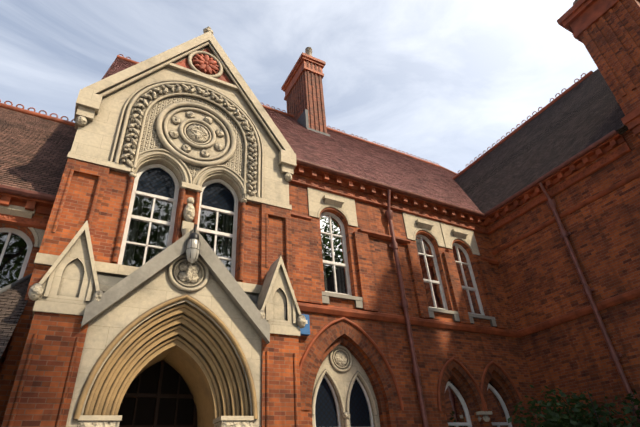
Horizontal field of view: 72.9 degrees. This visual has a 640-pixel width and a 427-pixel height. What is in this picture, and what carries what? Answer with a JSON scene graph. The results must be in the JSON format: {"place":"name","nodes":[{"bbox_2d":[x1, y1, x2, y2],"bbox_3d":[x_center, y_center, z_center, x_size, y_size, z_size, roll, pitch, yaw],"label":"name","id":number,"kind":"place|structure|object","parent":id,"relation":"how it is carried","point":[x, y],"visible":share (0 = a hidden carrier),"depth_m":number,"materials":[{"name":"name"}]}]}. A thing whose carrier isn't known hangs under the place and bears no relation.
{"place":"outdoors","nodes":[
{"label":"outdoors","id":0,"kind":"place"},
{"bbox_2d":[119,360,196,426],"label":"door frame","id":1,"kind":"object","parent":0,"point":[157,396],"depth_m":8.40,"materials":[{"name":"brown wood"}]},
{"bbox_2d":[0,0,597,173],"label":"sky","id":2,"kind":"structure","parent":0,"point":[440,82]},
{"bbox_2d":[537,391,635,426],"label":"branches","id":3,"kind":"object","parent":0,"point":[595,411],"visible":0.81,"depth_m":9.80,"materials":[{"name":"brown plant"}]},
{"bbox_2d":[508,385,639,426],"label":"shrub foliage","id":4,"kind":"object","parent":3,"relation":"attached to","point":[555,418],"visible":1,"depth_m":9.86,"materials":[{"name":"green plant"}]},
{"label":"ground","id":5,"kind":"structure","parent":0,"visible":0},
{"bbox_2d":[73,294,257,426],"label":"stone archway","id":6,"kind":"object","parent":5,"relation":"on","point":[191,344],"depth_m":7.89,"materials":[{"name":"beige stone"}]},
{"bbox_2d":[118,361,196,426],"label":"door","id":7,"kind":"structure","parent":6,"relation":"attached to","point":[145,411],"depth_m":8.46,"materials":[{"name":"black"}]},
{"bbox_2d":[0,0,639,426],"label":"brick wall","id":8,"kind":"structure","parent":5,"relation":"on","point":[530,280],"depth_m":11.94,"materials":[{"name":"brick"}]},
{"bbox_2d":[0,107,76,194],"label":"roof tiles","id":9,"kind":"structure","parent":8,"relation":"on","point":[34,150],"depth_m":10.85,"materials":[{"name":"brown tile"}]},
{"bbox_2d":[0,31,492,426],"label":"stone dressings","id":10,"kind":"structure","parent":8,"relation":"attached to","point":[68,282],"depth_m":10.09,"materials":[{"name":"beige stone"}]},
{"bbox_2d":[139,96,243,178],"bbox_3d":[-3.122,-1.903,10.976,2.540,2.790,0.001,13,-36,-26],"label":"carved wall panel","id":11,"kind":"object","parent":10,"relation":"attached to","point":[151,140],"visible":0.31,"depth_m":11.07,"materials":[{"name":"beige stone"}]},
{"bbox_2d":[185,224,200,262],"bbox_3d":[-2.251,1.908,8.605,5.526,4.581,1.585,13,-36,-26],"label":"lamp","id":12,"kind":"object","parent":10,"relation":"attached to","point":[192,250],"depth_m":8.31,"materials":[{"name":"white glass"}]},
{"bbox_2d":[176,49,231,83],"bbox_3d":[-3.284,-4.394,12.480,1.766,1.236,0.205,13,-36,-26],"label":"terracotta panel","id":13,"kind":"object","parent":10,"relation":"attached to","point":[205,64],"visible":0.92,"depth_m":12.32,"materials":[{"name":"red ceramic"}]},
{"bbox_2d":[28,26,489,426],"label":"stone carving","id":14,"kind":"object","parent":10,"relation":"attached to","point":[187,273],"visible":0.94,"depth_m":10.61},
{"bbox_2d":[80,229,496,343],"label":"weathered stone copings","id":15,"kind":"object","parent":10,"relation":"attached to","point":[115,289],"visible":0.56,"depth_m":8.38,"materials":[{"name":"beige stone"}]},
{"bbox_2d":[3,58,499,212],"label":"roof tiles","id":16,"kind":"object","parent":8,"relation":"on","point":[345,153],"visible":0.19,"depth_m":17.82,"materials":[{"name":"brown tile"}]},
{"bbox_2d":[0,164,511,426],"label":"window frames","id":17,"kind":"structure","parent":8,"relation":"attached to","point":[28,241],"depth_m":10.37,"materials":[{"name":"white wood"}]},
{"bbox_2d":[136,168,370,426],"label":"window pane","id":18,"kind":"structure","parent":17,"relation":"in","point":[158,181],"depth_m":10.26,"materials":[{"name":"black glass"}]},
{"bbox_2d":[0,195,508,426],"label":"window glass","id":19,"kind":"object","parent":17,"relation":"in","point":[13,258],"visible":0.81,"depth_m":10.38,"materials":[{"name":"black glass"}]},
{"bbox_2d":[300,314,309,335],"bbox_3d":[-0.425,2.654,10.325,0.340,0.480,0.130,13,-36,-26],"label":"sign","id":20,"kind":"object","parent":8,"relation":"attached to","point":[305,331],"visible":0.43,"depth_m":10.26,"materials":[{"name":"blue metal"}]},
{"bbox_2d":[0,69,628,357],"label":"lean-to roof tiles","id":21,"kind":"object","parent":8,"relation":"on","point":[583,114],"visible":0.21,"depth_m":16.08,"materials":[{"name":"grey tile"}]},
{"bbox_2d":[0,109,329,293],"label":"lead flashing","id":22,"kind":"object","parent":21,"relation":"on","point":[303,120],"visible":0.23,"depth_m":20.33,"materials":[{"name":"grey metal"}]},
{"bbox_2d":[286,61,326,168],"bbox_3d":[-0.733,-4.957,22.302,1.090,5.800,2.330,13,-36,-26],"label":"chimney stack","id":23,"kind":"object","parent":21,"relation":"on","point":[306,92],"visible":0.46,"depth_m":21.91,"materials":[{"name":"brick"}]},
{"bbox_2d":[0,144,630,231],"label":"dentil cornice","id":24,"kind":"structure","parent":8,"relation":"attached to","point":[38,221],"depth_m":13.53,"materials":[{"name":"red brick"}]},
{"bbox_2d":[0,0,639,411],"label":"brick moulding","id":25,"kind":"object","parent":8,"relation":"attached to","point":[578,18],"depth_m":13.32,"materials":[{"name":"red brick"}]},
{"bbox_2d":[0,130,639,426],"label":"drainpipes and gutters","id":26,"kind":"structure","parent":8,"relation":"attached to","point":[614,356],"depth_m":12.75,"materials":[{"name":"paint"}]},
{"bbox_2d":[300,320,523,413],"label":"brick arch voussoirs","id":27,"kind":"object","parent":8,"relation":"attached to","point":[325,344],"visible":0.75,"depth_m":10.88,"materials":[{"name":"red brick"}]},
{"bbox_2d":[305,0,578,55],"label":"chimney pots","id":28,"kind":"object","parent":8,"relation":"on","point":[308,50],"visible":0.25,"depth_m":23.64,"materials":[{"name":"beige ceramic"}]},
{"bbox_2d":[335,339,499,394],"bbox_3d":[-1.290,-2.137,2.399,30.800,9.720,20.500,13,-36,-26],"label":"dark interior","id":29,"kind":"object","parent":5,"relation":"on","point":[452,383],"depth_m":12.29,"materials":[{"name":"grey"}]}
]}

